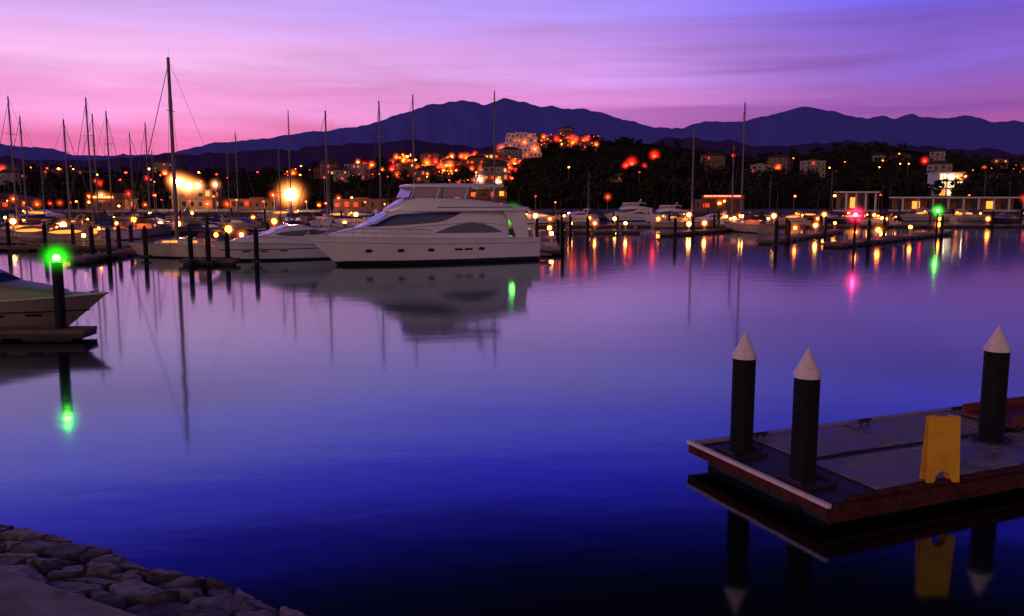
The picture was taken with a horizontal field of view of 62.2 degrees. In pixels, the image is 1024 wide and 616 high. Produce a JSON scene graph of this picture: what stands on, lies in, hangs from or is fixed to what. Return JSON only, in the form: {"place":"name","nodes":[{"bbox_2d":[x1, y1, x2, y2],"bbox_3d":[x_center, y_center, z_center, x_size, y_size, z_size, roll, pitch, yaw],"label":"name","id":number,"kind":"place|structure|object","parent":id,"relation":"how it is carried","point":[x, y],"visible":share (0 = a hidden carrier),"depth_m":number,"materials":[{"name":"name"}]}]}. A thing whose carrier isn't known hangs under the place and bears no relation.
{"place":"outdoors","nodes":[
{"label":"outdoors","id":0,"kind":"place"},
{"bbox_2d":[0,569,137,615],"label":"promenade","id":1,"kind":"structure","parent":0,"point":[20,595],"depth_m":8.57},
{"bbox_2d":[0,524,305,615],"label":"stone embankment","id":2,"kind":"structure","parent":0,"point":[107,576],"depth_m":9.47,"materials":[{"name":"stone"}]},
{"bbox_2d":[0,208,1022,217],"bbox_3d":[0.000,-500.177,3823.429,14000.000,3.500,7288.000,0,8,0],"label":"ground","id":3,"kind":"structure","parent":0,"point":[309,212],"depth_m":221.21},
{"bbox_2d":[0,193,43,208],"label":"waterfront building","id":4,"kind":"structure","parent":3,"relation":"on","point":[31,200],"depth_m":254.03,"materials":[{"name":"paint"}]},
{"bbox_2d":[84,193,137,209],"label":"waterfront building","id":5,"kind":"structure","parent":3,"relation":"on","point":[123,200],"depth_m":248.79,"materials":[{"name":"paint"}]},
{"bbox_2d":[169,184,222,208],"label":"waterfront building","id":6,"kind":"structure","parent":3,"relation":"on","point":[207,192],"depth_m":266.39,"materials":[{"name":"paint"}]},
{"bbox_2d":[229,197,285,208],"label":"waterfront building","id":7,"kind":"structure","parent":3,"relation":"on","point":[251,202],"depth_m":260.56,"materials":[{"name":"paint"}]},
{"bbox_2d":[333,197,389,209],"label":"waterfront building","id":8,"kind":"structure","parent":3,"relation":"on","point":[358,203],"depth_m":248.67,"materials":[{"name":"paint"}]},
{"bbox_2d":[460,183,506,203],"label":"waterfront building","id":9,"kind":"structure","parent":3,"relation":"on","point":[500,193],"depth_m":253.17,"materials":[{"name":"paint"}]},
{"bbox_2d":[0,158,1023,208],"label":"distant trees","id":10,"kind":"object","parent":3,"relation":"on","point":[813,183],"visible":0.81,"depth_m":311.73,"materials":[{"name":"green plant"}]},
{"bbox_2d":[695,199,744,209],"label":"waterfront building","id":11,"kind":"structure","parent":3,"relation":"on","point":[709,204],"depth_m":238.75,"materials":[{"name":"paint"}]},
{"bbox_2d":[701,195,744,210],"bbox_3d":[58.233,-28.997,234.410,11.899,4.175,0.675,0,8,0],"label":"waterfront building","id":12,"kind":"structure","parent":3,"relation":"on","point":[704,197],"depth_m":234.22,"materials":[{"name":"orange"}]},
{"bbox_2d":[833,191,879,211],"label":"quay pavilion","id":13,"kind":"structure","parent":3,"relation":"on","point":[854,201],"depth_m":225.48,"materials":[{"name":"paint"}]},
{"bbox_2d":[888,197,1023,210],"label":"quay pavilion","id":14,"kind":"structure","parent":3,"relation":"on","point":[902,203],"depth_m":228.63,"materials":[{"name":"paint"}]},
{"bbox_2d":[0,218,1023,615],"bbox_3d":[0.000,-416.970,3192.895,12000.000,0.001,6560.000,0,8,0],"label":"water","id":15,"kind":"structure","parent":0,"point":[334,438],"depth_m":21.61,"materials":[{"name":"liquid"}]},
{"bbox_2d":[0,172,36,222],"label":"sailboat","id":16,"kind":"object","parent":15,"relation":"on","point":[10,213],"visible":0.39,"depth_m":177.43,"materials":[{"name":"white"}]},
{"bbox_2d":[0,213,56,243],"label":"motor boat","id":17,"kind":"object","parent":15,"relation":"on","point":[28,230],"visible":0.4,"depth_m":98.67,"materials":[{"name":"white"}]},
{"bbox_2d":[0,96,58,232],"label":"sailboat","id":18,"kind":"object","parent":15,"relation":"on","point":[35,222],"visible":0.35,"depth_m":110.53,"materials":[{"name":"black"}]},
{"bbox_2d":[0,116,63,225],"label":"sailboat","id":19,"kind":"object","parent":15,"relation":"on","point":[49,217],"visible":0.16,"depth_m":118.60,"materials":[{"name":"black"}]},
{"bbox_2d":[19,159,66,222],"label":"sailboat","id":20,"kind":"object","parent":15,"relation":"on","point":[43,197],"visible":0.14,"depth_m":131.48,"materials":[{"name":"white"}]},
{"bbox_2d":[23,206,65,220],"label":"motor boat","id":21,"kind":"object","parent":15,"relation":"on","point":[39,212],"visible":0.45,"depth_m":183.82,"materials":[{"name":"white"}]},
{"bbox_2d":[40,222,50,252],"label":"dock piling","id":22,"kind":"object","parent":15,"relation":"in","point":[45,249],"visible":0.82,"depth_m":83.66,"materials":[{"name":"black"}]},
{"bbox_2d":[0,326,96,340],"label":"floating dock","id":23,"kind":"object","parent":15,"relation":"on","point":[42,333],"visible":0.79,"depth_m":32.90,"materials":[{"name":"black"}]},
{"bbox_2d":[0,269,108,325],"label":"moored boat","id":24,"kind":"object","parent":15,"relation":"on","point":[25,303],"visible":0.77,"depth_m":34.58,"materials":[{"name":"white"}]},
{"bbox_2d":[51,255,66,328],"bbox_3d":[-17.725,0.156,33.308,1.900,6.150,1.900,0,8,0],"label":"green beacon","id":25,"kind":"object","parent":15,"relation":"in","point":[58,294],"visible":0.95,"depth_m":33.08,"materials":[{"name":"black"}]},
{"bbox_2d":[13,215,115,244],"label":"motor boat","id":26,"kind":"object","parent":15,"relation":"on","point":[59,236],"visible":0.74,"depth_m":90.70,"materials":[{"name":"white"}]},
{"bbox_2d":[31,114,103,235],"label":"sailboat","id":27,"kind":"object","parent":15,"relation":"on","point":[53,226],"visible":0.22,"depth_m":98.95,"materials":[{"name":"black"}]},
{"bbox_2d":[88,224,94,254],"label":"dock piling","id":28,"kind":"object","parent":15,"relation":"in","point":[91,240],"visible":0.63,"depth_m":75.72,"materials":[{"name":"black"}]},
{"bbox_2d":[66,224,136,263],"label":"floating dock","id":29,"kind":"object","parent":15,"relation":"on","point":[118,252],"visible":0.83,"depth_m":73.91,"materials":[{"name":"black"}]},
{"bbox_2d":[65,109,141,227],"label":"sailboat","id":30,"kind":"object","parent":15,"relation":"on","point":[101,214],"visible":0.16,"depth_m":126.49,"materials":[{"name":"black"}]},
{"bbox_2d":[66,96,141,240],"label":"sailboat","id":31,"kind":"object","parent":15,"relation":"on","point":[109,223],"visible":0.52,"depth_m":105.18,"materials":[{"name":"black"}]},
{"bbox_2d":[80,108,132,228],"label":"sailboat","id":32,"kind":"object","parent":15,"relation":"on","point":[109,175],"visible":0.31,"depth_m":116.39,"materials":[{"name":"black"}]},
{"bbox_2d":[102,128,157,214],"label":"sailboat","id":33,"kind":"object","parent":15,"relation":"on","point":[130,157],"visible":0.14,"depth_m":148.34,"materials":[{"name":"black"}]},
{"bbox_2d":[0,220,269,250],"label":"floating dock","id":34,"kind":"object","parent":15,"relation":"on","point":[73,246],"visible":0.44,"depth_m":87.09,"materials":[{"name":"black"}]},
{"bbox_2d":[107,204,167,227],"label":"motor boat","id":35,"kind":"object","parent":15,"relation":"on","point":[124,217],"visible":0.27,"depth_m":121.24,"materials":[{"name":"white"}]},
{"bbox_2d":[140,225,151,259],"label":"dock piling","id":36,"kind":"object","parent":15,"relation":"in","point":[146,256],"visible":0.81,"depth_m":74.73,"materials":[{"name":"black"}]},
{"bbox_2d":[121,149,172,236],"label":"sailboat","id":37,"kind":"object","parent":15,"relation":"on","point":[154,229],"visible":0.73,"depth_m":119.45,"materials":[{"name":"white"}]},
{"bbox_2d":[131,123,181,223],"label":"sailboat","id":38,"kind":"object","parent":15,"relation":"on","point":[161,216],"visible":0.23,"depth_m":138.48,"materials":[{"name":"black"}]},
{"bbox_2d":[140,204,201,224],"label":"motor boat","id":39,"kind":"object","parent":15,"relation":"on","point":[186,217],"visible":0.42,"depth_m":161.63,"materials":[{"name":"white"}]},
{"bbox_2d":[0,209,341,225],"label":"floating dock","id":40,"kind":"object","parent":15,"relation":"on","point":[305,223],"visible":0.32,"depth_m":160.52,"materials":[{"name":"black"}]},
{"bbox_2d":[127,50,242,257],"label":"sailboat","id":41,"kind":"object","parent":15,"relation":"on","point":[177,247],"visible":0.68,"depth_m":76.80,"materials":[{"name":"white"}]},
{"bbox_2d":[203,228,214,265],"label":"dock piling","id":42,"kind":"object","parent":15,"relation":"in","point":[208,262],"visible":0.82,"depth_m":67.79,"materials":[{"name":"black"}]},
{"bbox_2d":[178,227,240,265],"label":"floating dock","id":43,"kind":"object","parent":15,"relation":"on","point":[191,260],"visible":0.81,"depth_m":68.70,"materials":[{"name":"black"}]},
{"bbox_2d":[181,217,242,236],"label":"motor boat","id":44,"kind":"object","parent":15,"relation":"on","point":[235,232],"visible":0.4,"depth_m":116.03,"materials":[{"name":"white"}]},
{"bbox_2d":[209,146,242,221],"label":"sailboat","id":45,"kind":"object","parent":15,"relation":"on","point":[215,219],"visible":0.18,"depth_m":133.78,"materials":[{"name":"black"}]},
{"bbox_2d":[201,132,262,224],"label":"sailboat","id":46,"kind":"object","parent":15,"relation":"on","point":[216,215],"visible":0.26,"depth_m":148.38,"materials":[{"name":"black"}]},
{"bbox_2d":[220,207,260,233],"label":"motor boat","id":47,"kind":"object","parent":15,"relation":"on","point":[243,223],"visible":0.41,"depth_m":125.43,"materials":[{"name":"white"}]},
{"bbox_2d":[251,227,261,264],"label":"dock piling","id":48,"kind":"object","parent":15,"relation":"in","point":[256,261],"visible":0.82,"depth_m":68.78,"materials":[{"name":"black"}]},
{"bbox_2d":[210,202,333,260],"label":"sport cruiser","id":49,"kind":"object","parent":15,"relation":"on","point":[285,242],"visible":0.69,"depth_m":73.83,"materials":[{"name":"white"}]},
{"bbox_2d":[251,146,292,234],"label":"sailboat","id":50,"kind":"object","parent":15,"relation":"on","point":[264,224],"visible":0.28,"depth_m":113.16,"materials":[{"name":"black"}]},
{"bbox_2d":[257,201,306,221],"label":"motor boat","id":51,"kind":"object","parent":15,"relation":"on","point":[269,216],"visible":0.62,"depth_m":185.27,"materials":[{"name":"white"}]},
{"bbox_2d":[282,111,303,224],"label":"sailboat","id":52,"kind":"object","parent":15,"relation":"on","point":[297,221],"visible":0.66,"depth_m":148.12,"materials":[{"name":"black"}]},
{"bbox_2d":[310,155,332,225],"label":"sailboat","id":53,"kind":"object","parent":15,"relation":"on","point":[323,220],"visible":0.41,"depth_m":158.41,"materials":[{"name":"black"}]},
{"bbox_2d":[292,108,369,232],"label":"sailboat","id":54,"kind":"object","parent":15,"relation":"on","point":[345,225],"visible":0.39,"depth_m":116.56,"materials":[{"name":"black"}]},
{"bbox_2d":[334,206,378,226],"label":"motor boat","id":55,"kind":"object","parent":15,"relation":"on","point":[352,221],"visible":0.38,"depth_m":154.73,"materials":[{"name":"white"}]},
{"bbox_2d":[366,101,395,219],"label":"sailboat","id":56,"kind":"object","parent":15,"relation":"on","point":[379,136],"visible":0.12,"depth_m":118.09,"materials":[{"name":"black"}]},
{"bbox_2d":[385,94,444,206],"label":"sailboat","id":57,"kind":"object","parent":15,"relation":"on","point":[413,141],"visible":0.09,"depth_m":132.35,"materials":[{"name":"black"}]},
{"bbox_2d":[304,154,551,264],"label":"motor yacht","id":58,"kind":"object","parent":15,"relation":"on","point":[427,224],"visible":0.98,"depth_m":70.36,"materials":[{"name":"white"}]},
{"bbox_2d":[486,87,510,228],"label":"sailboat","id":59,"kind":"object","parent":15,"relation":"on","point":[494,163],"visible":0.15,"depth_m":137.62,"materials":[{"name":"black"}]},
{"bbox_2d":[526,210,560,223],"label":"motor boat","id":60,"kind":"object","parent":15,"relation":"on","point":[542,218],"visible":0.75,"depth_m":172.89,"materials":[{"name":"white"}]},
{"bbox_2d":[535,217,564,254],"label":"floating dock","id":61,"kind":"object","parent":15,"relation":"on","point":[552,248],"visible":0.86,"depth_m":91.59,"materials":[{"name":"black"}]},
{"bbox_2d":[554,207,598,222],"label":"motor boat","id":62,"kind":"object","parent":15,"relation":"on","point":[577,216],"visible":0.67,"depth_m":178.05,"materials":[{"name":"white"}]},
{"bbox_2d":[579,174,606,220],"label":"sailboat","id":63,"kind":"object","parent":15,"relation":"on","point":[595,213],"visible":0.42,"depth_m":189.22,"materials":[{"name":"white"}]},
{"bbox_2d":[545,214,643,233],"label":"floating dock","id":64,"kind":"object","parent":15,"relation":"on","point":[602,231],"visible":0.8,"depth_m":125.73,"materials":[{"name":"black"}]},
{"bbox_2d":[604,199,652,220],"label":"motor yacht","id":65,"kind":"object","parent":15,"relation":"on","point":[631,211],"visible":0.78,"depth_m":187.79,"materials":[{"name":"white"}]},
{"bbox_2d":[642,202,690,222],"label":"motor yacht","id":66,"kind":"object","parent":15,"relation":"on","point":[660,212],"visible":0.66,"depth_m":177.74,"materials":[{"name":"white"}]},
{"bbox_2d":[650,127,718,227],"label":"sailboat","id":67,"kind":"object","parent":15,"relation":"on","point":[682,222],"visible":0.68,"depth_m":148.12,"materials":[{"name":"white"}]},
{"bbox_2d":[657,210,762,235],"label":"floating dock","id":68,"kind":"object","parent":15,"relation":"on","point":[699,231],"visible":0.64,"depth_m":125.33,"materials":[{"name":"black"}]},
{"bbox_2d":[709,145,759,223],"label":"sailboat","id":69,"kind":"object","parent":15,"relation":"on","point":[722,222],"visible":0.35,"depth_m":158.49,"materials":[{"name":"white"}]},
{"bbox_2d":[730,332,756,452],"bbox_3d":[4.621,3.160,17.165,0.477,5.430,0.477,0,8,0],"label":"dock piling","id":70,"kind":"object","parent":15,"relation":"in","point":[744,355],"visible":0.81,"depth_m":16.81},
{"bbox_2d":[723,98,774,232],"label":"sailboat","id":71,"kind":"object","parent":15,"relation":"on","point":[749,224],"visible":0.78,"depth_m":131.57,"materials":[{"name":"white"}]},
{"bbox_2d":[534,210,1023,227],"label":"floating dock","id":72,"kind":"object","parent":15,"relation":"on","point":[929,225],"visible":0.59,"depth_m":150.32,"materials":[{"name":"black"}]},
{"bbox_2d":[769,206,810,223],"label":"motor boat","id":73,"kind":"object","parent":15,"relation":"on","point":[795,219],"visible":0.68,"depth_m":163.28,"materials":[{"name":"white"}]},
{"bbox_2d":[756,216,844,243],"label":"floating dock","id":74,"kind":"object","parent":15,"relation":"on","point":[787,237],"visible":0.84,"depth_m":111.09,"materials":[{"name":"black"}]},
{"bbox_2d":[788,348,821,510],"bbox_3d":[5.250,3.396,15.384,0.477,5.430,0.477,0,8,0],"label":"dock piling","id":75,"kind":"object","parent":15,"relation":"in","point":[807,375],"visible":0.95,"depth_m":15.03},
{"bbox_2d":[795,209,826,221],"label":"motor boat","id":76,"kind":"object","parent":15,"relation":"on","point":[811,216],"visible":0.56,"depth_m":182.86,"materials":[{"name":"white"}]},
{"bbox_2d":[827,207,868,223],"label":"motor boat","id":77,"kind":"object","parent":15,"relation":"on","point":[847,219],"visible":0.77,"depth_m":168.24,"materials":[{"name":"white"}]},
{"bbox_2d":[687,396,1023,523],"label":"floating dock","id":78,"kind":"object","parent":15,"relation":"in","point":[868,467],"visible":0.89,"depth_m":16.39,"materials":[{"name":"concrete"}]},
{"bbox_2d":[919,415,960,482],"bbox_3d":[7.720,2.519,15.262,0.600,1.200,0.254,0,8,-3],"label":"folding floor sign","id":79,"kind":"object","parent":78,"relation":"on","point":[941,448],"visible":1,"depth_m":15.18,"materials":[{"name":"yellow plastic"}]},
{"bbox_2d":[857,212,901,223],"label":"motor boat","id":80,"kind":"object","parent":15,"relation":"on","point":[876,219],"visible":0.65,"depth_m":158.32,"materials":[{"name":"white"}]},
{"bbox_2d":[820,215,953,247],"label":"floating dock","id":81,"kind":"object","parent":15,"relation":"on","point":[883,238],"visible":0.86,"depth_m":102.76,"materials":[{"name":"black"}]},
{"bbox_2d":[900,207,933,220],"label":"motor boat","id":82,"kind":"object","parent":15,"relation":"on","point":[916,215],"visible":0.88,"depth_m":187.83,"materials":[{"name":"white"}]},
{"bbox_2d":[928,175,958,219],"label":"sailboat","id":83,"kind":"object","parent":15,"relation":"on","point":[947,216],"visible":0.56,"depth_m":193.27,"materials":[{"name":"white"}]},
{"bbox_2d":[949,208,972,220],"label":"motor boat","id":84,"kind":"object","parent":15,"relation":"on","point":[958,214],"visible":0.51,"depth_m":192.09,"materials":[{"name":"white"}]},
{"bbox_2d":[957,174,998,220],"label":"sailboat","id":85,"kind":"object","parent":15,"relation":"on","point":[974,216],"visible":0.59,"depth_m":188.07,"materials":[{"name":"white"}]},
{"bbox_2d":[978,326,1011,440],"bbox_3d":[10.096,3.056,17.953,0.509,5.430,0.509,0,8,0],"label":"dock piling","id":86,"kind":"object","parent":15,"relation":"in","point":[997,348],"visible":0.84,"depth_m":17.60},
{"bbox_2d":[981,209,1023,222],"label":"motor boat","id":87,"kind":"object","parent":15,"relation":"on","point":[1008,217],"visible":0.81,"depth_m":177.93,"materials":[{"name":"plastic"}]},
{"bbox_2d":[0,98,1023,160],"bbox_3d":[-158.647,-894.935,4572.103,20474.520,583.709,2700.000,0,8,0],"label":"mountain range","id":88,"kind":"structure","parent":0,"point":[466,123],"depth_m":4745.15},
{"bbox_2d":[0,140,1023,207],"bbox_3d":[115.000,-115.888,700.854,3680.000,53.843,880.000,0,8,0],"label":"town hill","id":89,"kind":"structure","parent":0,"point":[528,200],"depth_m":395.92,"materials":[{"name":"plant"}]},
{"bbox_2d":[0,170,19,184],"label":"hillside house","id":90,"kind":"structure","parent":89,"relation":"on","point":[3,175],"depth_m":452.42,"materials":[{"name":"white paint"}]},
{"bbox_2d":[153,161,171,173],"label":"hillside house","id":91,"kind":"structure","parent":89,"relation":"on","point":[162,165],"depth_m":714.53,"materials":[{"name":"white paint"}]},
{"bbox_2d":[319,161,338,180],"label":"hillside house","id":92,"kind":"structure","parent":89,"relation":"on","point":[332,164],"depth_m":488.39,"materials":[{"name":"paint"}]},
{"bbox_2d":[329,167,351,181],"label":"hillside house","id":93,"kind":"structure","parent":89,"relation":"on","point":[338,172],"depth_m":473.25,"materials":[{"name":"white paint"}]},
{"bbox_2d":[344,163,369,179],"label":"hillside house","id":94,"kind":"structure","parent":89,"relation":"on","point":[360,168],"depth_m":499.28,"materials":[{"name":"white paint"}]},
{"bbox_2d":[400,162,419,179],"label":"hillside house","id":95,"kind":"structure","parent":89,"relation":"on","point":[408,166],"depth_m":477.46,"materials":[{"name":"paint"}]},
{"bbox_2d":[412,167,434,182],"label":"hillside house","id":96,"kind":"structure","parent":89,"relation":"on","point":[421,173],"depth_m":451.83,"materials":[{"name":"paint"}]},
{"bbox_2d":[419,151,442,168],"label":"hillside house","id":97,"kind":"structure","parent":89,"relation":"on","point":[430,157],"depth_m":556.29,"materials":[{"name":"paint"}]},
{"bbox_2d":[460,159,483,170],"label":"hillside house","id":98,"kind":"structure","parent":89,"relation":"on","point":[471,163],"depth_m":482.27,"materials":[{"name":"paint"}]},
{"bbox_2d":[481,162,508,186],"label":"hillside house","id":99,"kind":"structure","parent":89,"relation":"on","point":[500,176],"depth_m":356.58,"materials":[{"name":"white paint"}]},
{"bbox_2d":[498,147,523,163],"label":"hillside house","id":100,"kind":"structure","parent":89,"relation":"on","point":[515,152],"depth_m":498.95,"materials":[{"name":"white paint"}]},
{"bbox_2d":[0,134,1023,185],"bbox_3d":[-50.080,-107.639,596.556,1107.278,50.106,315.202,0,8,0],"label":"hillside trees","id":101,"kind":"object","parent":89,"relation":"on","point":[966,162],"visible":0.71,"depth_m":554.10,"materials":[{"name":"green plant"}]},
{"bbox_2d":[503,132,541,158],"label":"hotel","id":102,"kind":"structure","parent":89,"relation":"on","point":[517,139],"depth_m":518.18,"materials":[{"name":"white"}]},
{"bbox_2d":[700,153,725,173],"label":"hillside house","id":103,"kind":"structure","parent":89,"relation":"on","point":[716,160],"depth_m":472.01,"materials":[{"name":"paint"}]},
{"bbox_2d":[767,155,790,173],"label":"hillside house","id":104,"kind":"structure","parent":89,"relation":"on","point":[775,161],"depth_m":504.30,"materials":[{"name":"paint"}]},
{"bbox_2d":[800,160,826,176],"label":"hillside house","id":105,"kind":"structure","parent":89,"relation":"on","point":[819,165],"depth_m":461.66,"materials":[{"name":"white paint"}]},
{"bbox_2d":[929,149,945,161],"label":"hillside house","id":106,"kind":"structure","parent":89,"relation":"on","point":[936,154],"depth_m":539.83,"materials":[{"name":"white paint"}]},
{"bbox_2d":[926,160,952,172],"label":"hillside house","id":107,"kind":"structure","parent":89,"relation":"on","point":[940,166],"depth_m":393.55,"materials":[{"name":"white paint"}]},
{"bbox_2d":[926,172,965,196],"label":"lit tower block","id":108,"kind":"structure","parent":89,"relation":"on","point":[933,177],"depth_m":292.95,"materials":[{"name":"white"}]},
{"bbox_2d":[0,137,1023,172],"bbox_3d":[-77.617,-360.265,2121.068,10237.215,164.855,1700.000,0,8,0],"label":"foothills","id":109,"kind":"structure","parent":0,"point":[302,157],"depth_m":2194.97,"materials":[{"name":"plant"}]},
{"bbox_2d":[0,0,1023,155],"label":"sky","id":110,"kind":"structure","parent":0,"point":[240,67],"materials":[{"name":"purple"}]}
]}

